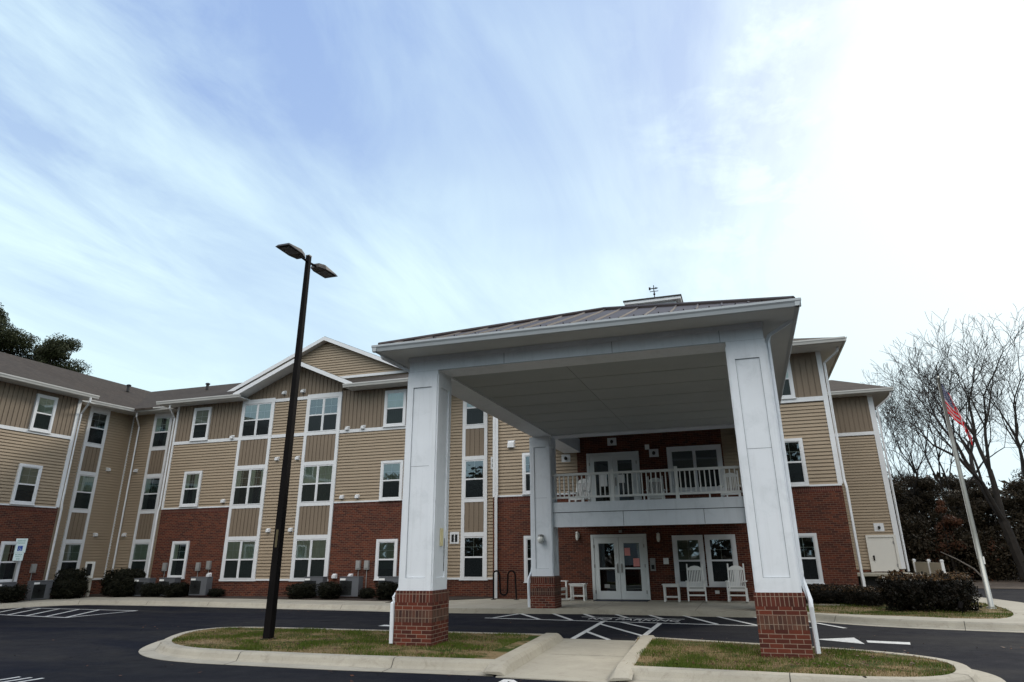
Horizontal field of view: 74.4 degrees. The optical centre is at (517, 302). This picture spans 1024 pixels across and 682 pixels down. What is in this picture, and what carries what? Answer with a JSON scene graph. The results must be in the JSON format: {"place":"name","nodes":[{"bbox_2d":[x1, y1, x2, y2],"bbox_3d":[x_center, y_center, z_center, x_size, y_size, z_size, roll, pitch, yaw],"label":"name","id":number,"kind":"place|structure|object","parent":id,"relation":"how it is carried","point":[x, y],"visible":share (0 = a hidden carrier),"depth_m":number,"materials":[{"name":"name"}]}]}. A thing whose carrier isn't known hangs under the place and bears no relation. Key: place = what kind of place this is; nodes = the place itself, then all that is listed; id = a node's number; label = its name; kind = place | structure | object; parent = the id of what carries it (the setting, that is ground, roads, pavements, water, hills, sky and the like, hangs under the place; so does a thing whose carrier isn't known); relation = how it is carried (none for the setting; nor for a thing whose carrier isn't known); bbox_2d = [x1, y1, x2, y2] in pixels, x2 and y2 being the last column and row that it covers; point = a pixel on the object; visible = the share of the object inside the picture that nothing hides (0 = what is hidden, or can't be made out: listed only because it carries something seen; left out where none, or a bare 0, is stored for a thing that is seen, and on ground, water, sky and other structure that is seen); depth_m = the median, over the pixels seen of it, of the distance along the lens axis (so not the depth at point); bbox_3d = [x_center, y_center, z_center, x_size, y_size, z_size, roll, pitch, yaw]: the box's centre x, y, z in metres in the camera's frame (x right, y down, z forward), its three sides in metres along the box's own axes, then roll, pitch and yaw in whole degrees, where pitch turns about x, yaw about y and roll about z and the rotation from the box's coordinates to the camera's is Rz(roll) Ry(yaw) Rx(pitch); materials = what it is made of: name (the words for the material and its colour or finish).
{"place":"outdoors","nodes":[
{"label":"outdoors","id":0,"kind":"place"},
{"bbox_2d":[0,597,389,604],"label":"pavement","id":1,"kind":"structure","parent":0,"point":[245,600],"depth_m":25.99,"materials":[{"name":"concrete"}]},
{"bbox_2d":[0,583,30,601],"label":"shrub","id":2,"kind":"object","parent":1,"relation":"on","point":[17,593],"visible":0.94,"depth_m":25.96,"materials":[{"name":"green plant"}]},
{"bbox_2d":[25,580,53,599],"bbox_3d":[-19.471,11.681,27.439,0.369,0.710,0.860,-7,-21,17],"label":"condenser unit","id":3,"kind":"object","parent":1,"relation":"on","point":[39,589],"visible":1,"depth_m":27.27,"materials":[{"name":"grey metal"}]},
{"bbox_2d":[21,594,492,602],"bbox_3d":[-11.992,10.524,23.256,20.000,0.180,13.000,-7,-21,17],"label":"planting bed","id":4,"kind":"object","parent":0,"point":[341,598],"visible":0.14,"depth_m":26.29,"materials":[{"name":"brown soil"}]},
{"bbox_2d":[12,538,27,581],"bbox_3d":[-20.032,10.638,26.899,0.400,2.340,0.055,7,-22,-19],"label":"parking sign","id":5,"kind":"object","parent":4,"relation":"on","point":[20,548],"visible":1,"depth_m":27.13,"materials":[{"name":"metal"}]},
{"bbox_2d":[49,577,90,598],"bbox_3d":[-18.746,11.921,28.206,1.431,0.835,1.507,-14,-24,31],"label":"shrub","id":6,"kind":"object","parent":4,"relation":"on","point":[74,587],"visible":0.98,"depth_m":27.95,"materials":[{"name":"green plant"}]},
{"bbox_2d":[53,567,88,595],"bbox_3d":[-19.219,12.010,29.008,1.385,1.268,1.378,16,-26,-38],"label":"shrub","id":7,"kind":"object","parent":4,"relation":"on","point":[68,574],"visible":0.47,"depth_m":28.87,"materials":[{"name":"green plant"}]},
{"bbox_2d":[106,578,135,596],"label":"shrub","id":8,"kind":"object","parent":4,"relation":"on","point":[125,587],"visible":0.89,"depth_m":28.69,"materials":[{"name":"green plant"}]},
{"bbox_2d":[99,567,146,595],"bbox_3d":[-17.555,12.418,30.064,2.001,1.185,1.352,9,-22,-24],"label":"shrub","id":9,"kind":"object","parent":4,"relation":"on","point":[113,575],"visible":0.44,"depth_m":29.79,"materials":[{"name":"green plant"}]},
{"bbox_2d":[138,582,164,596],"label":"shrub","id":10,"kind":"object","parent":4,"relation":"on","point":[150,589],"visible":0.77,"depth_m":28.46,"materials":[{"name":"green plant"}]},
{"bbox_2d":[161,582,189,596],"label":"shrub","id":11,"kind":"object","parent":4,"relation":"on","point":[178,589],"visible":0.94,"depth_m":28.02,"materials":[{"name":"green plant"}]},
{"bbox_2d":[189,577,212,595],"bbox_3d":[-13.238,11.833,28.187,0.860,0.710,0.369,-7,-21,17],"label":"condenser unit","id":12,"kind":"object","parent":4,"relation":"on","point":[200,585],"visible":1,"depth_m":28.04,"materials":[{"name":"grey metal"}]},
{"bbox_2d":[283,582,317,598],"bbox_3d":[-8.385,11.230,26.348,1.435,0.605,0.981,15,-25,-35],"label":"shrub","id":13,"kind":"object","parent":4,"relation":"on","point":[300,590],"visible":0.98,"depth_m":26.08,"materials":[{"name":"green plant"}]},
{"bbox_2d":[304,576,327,595],"bbox_3d":[-7.992,11.203,26.657,0.860,0.710,0.369,-7,-21,17],"label":"condenser unit","id":14,"kind":"object","parent":4,"relation":"on","point":[314,579],"visible":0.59,"depth_m":26.57,"materials":[{"name":"grey metal"}]},
{"bbox_2d":[316,581,341,598],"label":"shrub","id":15,"kind":"object","parent":4,"relation":"on","point":[330,590],"visible":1,"depth_m":25.64,"materials":[{"name":"green plant"}]},
{"bbox_2d":[339,576,363,596],"bbox_3d":[-6.471,11.015,26.198,0.860,0.710,0.369,-7,-21,17],"label":"condenser unit","id":16,"kind":"object","parent":4,"relation":"on","point":[351,586],"visible":0.96,"depth_m":26.04,"materials":[{"name":"grey metal"}]},
{"bbox_2d":[372,581,397,599],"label":"shrub","id":17,"kind":"object","parent":4,"relation":"on","point":[385,590],"visible":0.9,"depth_m":24.76,"materials":[{"name":"green plant"}]},
{"bbox_2d":[172,626,540,658],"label":"island lawn","id":18,"kind":"structure","parent":0,"point":[496,653],"depth_m":12.49,"materials":[{"name":"plant"}]},
{"bbox_2d":[261,243,337,639],"bbox_3d":[-5.051,2.800,15.007,0.380,8.460,2.040,-7,-21,17],"label":"street lamp","id":19,"kind":"object","parent":18,"relation":"on","point":[295,252],"visible":0.98,"depth_m":14.81,"materials":[{"name":"black metal"}]},
{"bbox_2d":[0,589,1023,681],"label":"car park","id":20,"kind":"structure","parent":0,"point":[103,646],"depth_m":14.63,"materials":[{"name":"grey asphalt"}]},
{"bbox_2d":[0,600,389,611],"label":"pavement kerb","id":21,"kind":"structure","parent":20,"relation":"on","point":[339,607],"depth_m":24.89,"materials":[{"name":"concrete"}]},
{"bbox_2d":[138,627,542,675],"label":"island kerb","id":22,"kind":"structure","parent":20,"relation":"on","point":[167,649],"depth_m":11.18,"materials":[{"name":"concrete"}]},
{"bbox_2d":[87,605,1023,681],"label":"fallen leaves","id":23,"kind":"object","parent":20,"relation":"on","point":[625,635],"visible":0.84,"depth_m":11.34,"materials":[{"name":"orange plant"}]},
{"bbox_2d":[496,638,635,681],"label":"ramp","id":24,"kind":"structure","parent":20,"relation":"on","point":[579,662],"depth_m":11.11,"materials":[{"name":"concrete"}]},
{"bbox_2d":[482,633,563,675],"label":"ramp kerb","id":25,"kind":"structure","parent":24,"relation":"on","point":[510,661],"depth_m":11.22,"materials":[{"name":"concrete"}]},
{"bbox_2d":[607,635,653,681],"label":"ramp kerb","id":26,"kind":"structure","parent":24,"relation":"on","point":[622,671],"depth_m":10.15,"materials":[{"name":"concrete"}]},
{"bbox_2d":[499,621,661,681],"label":"crosswalk paint","id":27,"kind":"object","parent":20,"relation":"on","point":[649,631],"visible":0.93,"depth_m":15.38,"materials":[{"name":"white paint"}]},
{"bbox_2d":[583,617,688,622],"bbox_3d":[3.131,8.432,17.937,2.893,0.001,0.916,-9,-22,21],"label":"lettering panel paint","id":28,"kind":"object","parent":20,"relation":"on","point":[672,621],"visible":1,"depth_m":17.88,"materials":[{"name":"paint"}]},
{"bbox_2d":[493,614,844,627],"bbox_3d":[3.799,8.550,18.265,9.356,0.010,2.382,-10,-22,23],"label":"hatched zone paint","id":29,"kind":"object","parent":20,"relation":"on","point":[569,619],"visible":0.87,"depth_m":18.13,"materials":[{"name":"white paint"}]},
{"bbox_2d":[619,636,1005,681],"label":"island kerb","id":30,"kind":"structure","parent":20,"relation":"on","point":[963,673],"depth_m":9.19,"materials":[{"name":"concrete"}]},
{"bbox_2d":[819,638,910,644],"bbox_3d":[6.864,6.685,13.329,0.847,0.001,1.663,15,-26,-36],"label":"arrow paint","id":31,"kind":"object","parent":20,"relation":"on","point":[852,640],"visible":0.89,"depth_m":13.29,"materials":[{"name":"white paint"}]},
{"bbox_2d":[807,613,1023,632],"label":"pavement kerb","id":32,"kind":"structure","parent":20,"relation":"on","point":[937,624],"depth_m":15.55,"materials":[{"name":"concrete"}]},
{"bbox_2d":[0,0,1023,522],"label":"sky","id":33,"kind":"structure","parent":0,"point":[454,165],"materials":[{"name":"blue"}]},
{"bbox_2d":[449,598,867,617],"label":"porch slab","id":34,"kind":"structure","parent":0,"point":[666,608],"depth_m":20.47,"materials":[{"name":"concrete"}]},
{"bbox_2d":[371,296,820,658],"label":"entrance portico","id":35,"kind":"structure","parent":34,"relation":"on","point":[562,383],"depth_m":13.36,"materials":[{"name":"paint"}]},
{"bbox_2d":[685,564,706,601],"bbox_3d":[5.899,9.250,22.296,0.660,1.152,0.920,-6,-21,13],"label":"rocking chair","id":36,"kind":"object","parent":34,"relation":"on","point":[695,587],"visible":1,"depth_m":22.48,"materials":[{"name":"white wood"}]},
{"bbox_2d":[725,563,748,601],"bbox_3d":[7.146,9.125,21.999,0.660,1.152,0.920,-8,-22,19],"label":"rocking chair","id":37,"kind":"object","parent":34,"relation":"on","point":[736,587],"visible":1,"depth_m":22.18,"materials":[{"name":"white wood"}]},
{"bbox_2d":[801,583,860,603],"bbox_3d":[9.664,9.123,21.227,2.663,0.602,1.557,-7,-21,17],"label":"hedge","id":38,"kind":"object","parent":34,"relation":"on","point":[823,593],"visible":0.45,"depth_m":20.80,"materials":[{"name":"green plant"}]},
{"bbox_2d":[627,637,955,676],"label":"island lawn","id":39,"kind":"structure","parent":0,"point":[919,667],"depth_m":9.99,"materials":[{"name":"plant"}]},
{"bbox_2d":[806,601,1012,618],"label":"lawn","id":40,"kind":"structure","parent":0,"point":[925,614],"depth_m":17.81,"materials":[{"name":"green plant"}]},
{"bbox_2d":[837,585,884,605],"bbox_3d":[10.406,8.771,20.257,1.401,0.569,1.480,-16,-26,36],"label":"hedge","id":41,"kind":"object","parent":40,"relation":"on","point":[869,595],"visible":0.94,"depth_m":19.92,"materials":[{"name":"green plant"}]},
{"bbox_2d":[876,570,939,610],"bbox_3d":[10.665,7.866,18.487,1.387,1.047,1.564,-7,-21,17],"label":"hedge","id":42,"kind":"object","parent":40,"relation":"on","point":[902,591],"visible":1,"depth_m":18.10,"materials":[{"name":"green plant"}]},
{"bbox_2d":[927,569,982,611],"bbox_3d":[11.620,7.726,18.166,1.328,1.065,1.535,-3,-21,6],"label":"hedge","id":43,"kind":"object","parent":40,"relation":"on","point":[950,590],"visible":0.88,"depth_m":17.77,"materials":[{"name":"green plant"}]},
{"bbox_2d":[936,376,995,608],"bbox_3d":[13.268,5.340,19.760,0.638,6.610,0.277,-15,-25,34],"label":"flagpole","id":44,"kind":"object","parent":40,"relation":"on","point":[951,409],"visible":0.99,"depth_m":19.93,"materials":[{"name":"metal"}]},
{"bbox_2d":[807,597,1023,622],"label":"pavement","id":45,"kind":"structure","parent":0,"point":[1016,608],"depth_m":16.59,"materials":[{"name":"concrete"}]},
{"bbox_2d":[910,572,1023,588],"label":"verge","id":46,"kind":"structure","parent":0,"point":[1005,584],"depth_m":33.28,"materials":[{"name":"green plant"}]},
{"bbox_2d":[887,472,929,571],"bbox_3d":[21.776,13.211,39.936,4.598,6.746,4.968,-14,-24,31],"label":"evergreen tree","id":47,"kind":"object","parent":46,"relation":"on","point":[914,523],"visible":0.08,"depth_m":39.33,"materials":[{"name":"green plant"}]},
{"bbox_2d":[875,385,965,531],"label":"bare tree","id":48,"kind":"object","parent":46,"relation":"on","point":[915,470],"visible":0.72,"depth_m":42.99,"materials":[{"name":"brown plant"}]},
{"bbox_2d":[893,473,967,572],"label":"evergreen tree","id":49,"kind":"object","parent":46,"relation":"on","point":[925,496],"visible":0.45,"depth_m":41.28,"materials":[{"name":"green plant"}]},
{"bbox_2d":[860,322,1022,573],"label":"bare tree","id":50,"kind":"object","parent":46,"relation":"on","point":[934,441],"visible":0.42,"depth_m":46.96,"materials":[{"name":"brown plant"}]},
{"bbox_2d":[869,305,1023,581],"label":"bare tree","id":51,"kind":"object","parent":46,"relation":"on","point":[996,505],"visible":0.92,"depth_m":37.73,"materials":[{"name":"brown plant"}]},
{"bbox_2d":[935,499,968,571],"bbox_3d":[24.266,13.305,37.930,1.626,4.374,2.564,-7,-21,17],"label":"russet tree","id":52,"kind":"object","parent":46,"relation":"on","point":[948,521],"visible":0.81,"depth_m":37.83,"materials":[{"name":"orange plant"}]},
{"bbox_2d":[899,516,1023,581],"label":"undergrowth","id":53,"kind":"object","parent":46,"relation":"on","point":[979,534],"visible":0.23,"depth_m":37.24,"materials":[{"name":"green plant"}]},
{"bbox_2d":[920,474,1012,570],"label":"evergreen tree","id":54,"kind":"object","parent":46,"relation":"on","point":[955,486],"visible":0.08,"depth_m":46.95,"materials":[{"name":"green plant"}]},
{"bbox_2d":[929,487,1023,579],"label":"evergreen tree","id":55,"kind":"object","parent":46,"relation":"on","point":[981,508],"visible":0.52,"depth_m":38.78,"materials":[{"name":"green plant"}]},
{"bbox_2d":[935,318,1023,475],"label":"bare tree","id":56,"kind":"object","parent":46,"relation":"on","point":[1015,433],"visible":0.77,"depth_m":41.30,"materials":[{"name":"brown plant"}]},
{"bbox_2d":[982,476,1023,569],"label":"evergreen tree","id":57,"kind":"object","parent":46,"relation":"on","point":[1016,489],"visible":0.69,"depth_m":37.88,"materials":[{"name":"green plant"}]},
{"bbox_3d":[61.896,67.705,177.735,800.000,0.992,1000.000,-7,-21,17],"label":"ground","id":58,"kind":"structure","parent":0,"visible":0},
{"bbox_2d":[0,302,45,359],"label":"pine tree","id":59,"kind":"object","parent":58,"relation":"on","point":[13,341],"visible":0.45,"depth_m":54.15,"materials":[{"name":"green plant"}]},
{"bbox_2d":[19,333,92,374],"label":"pine tree","id":60,"kind":"object","parent":58,"relation":"on","point":[53,352],"visible":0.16,"depth_m":56.90,"materials":[{"name":"green plant"}]},
{"bbox_2d":[0,285,909,600],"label":"apartment building","id":61,"kind":"structure","parent":58,"relation":"on","point":[104,475],"depth_m":28.31,"materials":[{"name":"beige plastic"}]},
{"bbox_2d":[0,541,20,581],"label":"window","id":62,"kind":"structure","parent":61,"relation":"in","point":[7,566],"depth_m":26.80,"materials":[{"name":"clear glass"}]},
{"bbox_2d":[9,463,42,505],"bbox_3d":[-20.279,7.502,27.855,0.117,1.610,1.040,-7,-21,17],"label":"window","id":63,"kind":"structure","parent":61,"relation":"in","point":[28,476],"depth_m":27.84,"materials":[{"name":"clear glass"}]},
{"bbox_2d":[28,393,58,433],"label":"window","id":64,"kind":"structure","parent":61,"relation":"in","point":[44,409],"depth_m":28.88,"materials":[{"name":"clear glass"}]},
{"bbox_2d":[60,543,81,570],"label":"window","id":65,"kind":"structure","parent":61,"relation":"in","point":[71,553],"depth_m":30.34,"materials":[{"name":"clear glass"}]},
{"bbox_2d":[73,475,94,509],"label":"window","id":66,"kind":"structure","parent":61,"relation":"in","point":[85,485],"depth_m":31.32,"materials":[{"name":"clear glass"}]},
{"bbox_2d":[86,412,107,444],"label":"window","id":67,"kind":"structure","parent":61,"relation":"in","point":[97,425],"depth_m":32.35,"materials":[{"name":"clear glass"}]},
{"bbox_2d":[130,543,148,571],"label":"window","id":68,"kind":"structure","parent":61,"relation":"in","point":[140,551],"depth_m":31.51,"materials":[{"name":"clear glass"}]},
{"bbox_2d":[140,477,160,510],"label":"window","id":69,"kind":"structure","parent":61,"relation":"in","point":[151,488],"depth_m":32.48,"materials":[{"name":"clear glass"}]},
{"bbox_2d":[151,417,170,447],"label":"window","id":70,"kind":"structure","parent":61,"relation":"in","point":[162,424],"depth_m":33.51,"materials":[{"name":"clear glass"}]},
{"bbox_2d":[167,541,189,578],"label":"window","id":71,"kind":"structure","parent":61,"relation":"in","point":[180,549],"depth_m":29.63,"materials":[{"name":"clear glass"}]},
{"bbox_2d":[179,471,202,506],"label":"window","id":72,"kind":"structure","parent":61,"relation":"in","point":[191,486],"depth_m":30.63,"materials":[{"name":"clear glass"}]},
{"bbox_2d":[189,407,212,441],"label":"window","id":73,"kind":"structure","parent":61,"relation":"in","point":[202,416],"depth_m":31.66,"materials":[{"name":"clear glass"}]},
{"bbox_2d":[223,540,255,578],"bbox_3d":[-11.817,10.926,28.700,1.474,1.513,0.089,-7,-21,17],"label":"window","id":74,"kind":"structure","parent":61,"relation":"in","point":[239,558],"depth_m":28.69,"materials":[{"name":"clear glass"}]},
{"bbox_2d":[232,468,264,504],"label":"window","id":75,"kind":"structure","parent":61,"relation":"in","point":[248,482],"depth_m":29.73,"materials":[{"name":"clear glass"}]},
{"bbox_2d":[241,403,271,436],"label":"window","id":76,"kind":"structure","parent":61,"relation":"in","point":[256,420],"depth_m":30.76,"materials":[{"name":"clear glass"}]},
{"bbox_2d":[293,539,326,578],"bbox_3d":[-8.508,10.517,27.704,1.474,1.513,0.089,-7,-21,17],"label":"window","id":77,"kind":"structure","parent":61,"relation":"in","point":[310,554],"depth_m":27.70,"materials":[{"name":"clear glass"}]},
{"bbox_2d":[300,465,332,502],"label":"window","id":78,"kind":"structure","parent":61,"relation":"in","point":[316,480],"depth_m":28.73,"materials":[{"name":"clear glass"}]},
{"bbox_2d":[307,397,338,431],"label":"window","id":79,"kind":"structure","parent":61,"relation":"in","point":[323,412],"depth_m":29.77,"materials":[{"name":"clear glass"}]},
{"bbox_2d":[373,539,397,580],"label":"window","id":80,"kind":"structure","parent":61,"relation":"in","point":[386,556],"depth_m":26.69,"materials":[{"name":"clear glass"}]},
{"bbox_2d":[378,460,403,500],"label":"window","id":81,"kind":"structure","parent":61,"relation":"in","point":[391,472],"depth_m":27.72,"materials":[{"name":"clear glass"}]},
{"bbox_2d":[383,389,406,427],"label":"window","id":82,"kind":"structure","parent":61,"relation":"in","point":[395,404],"depth_m":28.76,"materials":[{"name":"clear glass"}]},
{"bbox_2d":[463,537,483,577],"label":"window","id":83,"kind":"structure","parent":61,"relation":"in","point":[473,546],"depth_m":26.64,"materials":[{"name":"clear glass"}]},
{"bbox_2d":[465,460,483,498],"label":"window","id":84,"kind":"structure","parent":61,"relation":"in","point":[474,469],"depth_m":27.69,"materials":[{"name":"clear glass"}]},
{"bbox_2d":[466,403,483,425],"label":"window","id":85,"kind":"structure","parent":61,"relation":"in","point":[474,416],"depth_m":28.60,"materials":[{"name":"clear glass"}]},
{"bbox_2d":[522,453,529,494],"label":"window","id":86,"kind":"structure","parent":61,"relation":"in","point":[525,456],"depth_m":26.06,"materials":[{"name":"clear glass"}]},
{"bbox_2d":[524,536,531,582],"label":"window","id":87,"kind":"structure","parent":61,"relation":"in","point":[527,539],"depth_m":25.01,"materials":[{"name":"clear glass"}]},
{"bbox_2d":[567,477,590,501],"bbox_3d":[2.209,6.740,23.913,0.660,1.152,0.920,-13,-24,31],"label":"rocking chair","id":88,"kind":"object","parent":61,"relation":"on","point":[584,491],"visible":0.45,"depth_m":24.11,"materials":[{"name":"white wood"}]},
{"bbox_2d":[589,455,612,500],"bbox_3d":[3.134,6.699,25.074,0.894,1.983,0.105,-7,-21,17],"label":"door leaf","id":89,"kind":"structure","parent":61,"relation":"in","point":[596,463],"depth_m":25.19,"materials":[{"name":"white glass"}]},
{"bbox_2d":[593,537,621,598],"bbox_3d":[3.188,9.444,24.022,0.914,2.043,0.148,-7,-21,17],"label":"door leaf","id":90,"kind":"structure","parent":61,"relation":"in","point":[606,550],"depth_m":24.01,"materials":[{"name":"white glass"}]},
{"bbox_2d":[612,454,638,500],"bbox_3d":[3.989,6.586,24.796,0.894,1.983,0.148,-7,-21,17],"label":"door leaf","id":91,"kind":"structure","parent":61,"relation":"in","point":[627,462],"depth_m":24.89,"materials":[{"name":"white glass"}]},
{"bbox_2d":[618,537,647,599],"bbox_3d":[4.068,9.336,23.757,0.914,2.043,0.148,-7,-21,17],"label":"door leaf","id":92,"kind":"structure","parent":61,"relation":"in","point":[631,549],"depth_m":23.75,"materials":[{"name":"white glass"}]},
{"bbox_2d":[646,476,664,499],"bbox_3d":[4.885,6.667,23.799,0.660,1.152,0.920,-5,-21,12],"label":"rocking chair","id":93,"kind":"object","parent":61,"relation":"on","point":[657,496],"visible":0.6,"depth_m":24.05,"materials":[{"name":"white wood"}]},
{"bbox_2d":[672,535,707,586],"bbox_3d":[5.932,8.903,23.288,1.090,1.670,0.117,-7,-21,17],"label":"window","id":94,"kind":"structure","parent":61,"relation":"in","point":[687,549],"depth_m":23.33,"materials":[{"name":"clear glass"}]},
{"bbox_2d":[666,444,724,492],"bbox_3d":[6.388,5.956,24.213,1.960,1.630,0.117,-7,-21,17],"label":"window","id":95,"kind":"structure","parent":61,"relation":"in","point":[696,456],"depth_m":24.23,"materials":[{"name":"clear glass"}]},
{"bbox_2d":[704,534,740,586],"bbox_3d":[6.973,8.774,22.974,1.060,1.670,0.117,-7,-21,17],"label":"window","id":96,"kind":"structure","parent":61,"relation":"in","point":[721,550],"depth_m":23.00,"materials":[{"name":"clear glass"}]},
{"bbox_2d":[719,471,740,496],"bbox_3d":[7.111,6.172,22.537,0.660,1.152,0.920,-9,-22,20],"label":"rocking chair","id":97,"kind":"object","parent":61,"relation":"on","point":[723,483],"visible":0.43,"depth_m":22.80,"materials":[{"name":"white wood"}]},
{"bbox_2d":[781,359,795,399],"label":"window","id":98,"kind":"structure","parent":61,"relation":"in","point":[788,391],"depth_m":24.51,"materials":[{"name":"clear glass"}]},
{"bbox_2d":[784,438,809,486],"bbox_3d":[9.605,5.601,23.676,0.990,1.650,0.117,-7,-21,17],"label":"window","id":99,"kind":"structure","parent":61,"relation":"in","point":[795,454],"depth_m":23.61,"materials":[{"name":"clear glass"}]},
{"bbox_2d":[798,533,824,583],"bbox_3d":[9.630,8.555,22.582,0.970,1.590,0.117,-7,-21,17],"label":"window","id":100,"kind":"structure","parent":61,"relation":"in","point":[808,542],"depth_m":22.52,"materials":[{"name":"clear glass"}]},
{"bbox_2d":[868,537,898,570],"bbox_3d":[16.001,10.983,29.462,1.005,1.395,0.100,-7,-21,17],"label":"service door","id":101,"kind":"structure","parent":61,"relation":"in","point":[883,553],"depth_m":29.46,"materials":[{"name":"beige metal"}]},
{"bbox_2d":[857,572,913,586],"bbox_3d":[15.012,11.742,28.265,3.000,0.760,2.250,-7,-21,17],"label":"service landing","id":102,"kind":"object","parent":58,"relation":"on","point":[870,578],"visible":0.11,"depth_m":27.73,"materials":[{"name":"concrete"}]},
{"bbox_2d":[912,559,945,575],"bbox_3d":[15.695,10.429,25.574,0.198,1.330,2.779,-4,-21,8],"label":"vinyl fence","id":103,"kind":"object","parent":58,"relation":"on","point":[928,567],"visible":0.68,"depth_m":25.73,"materials":[{"name":"beige plastic"}]},
{"bbox_2d":[893,469,1023,533],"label":"woods","id":104,"kind":"object","parent":58,"relation":"on","point":[1003,488],"visible":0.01,"depth_m":57.41,"materials":[{"name":"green plant"}]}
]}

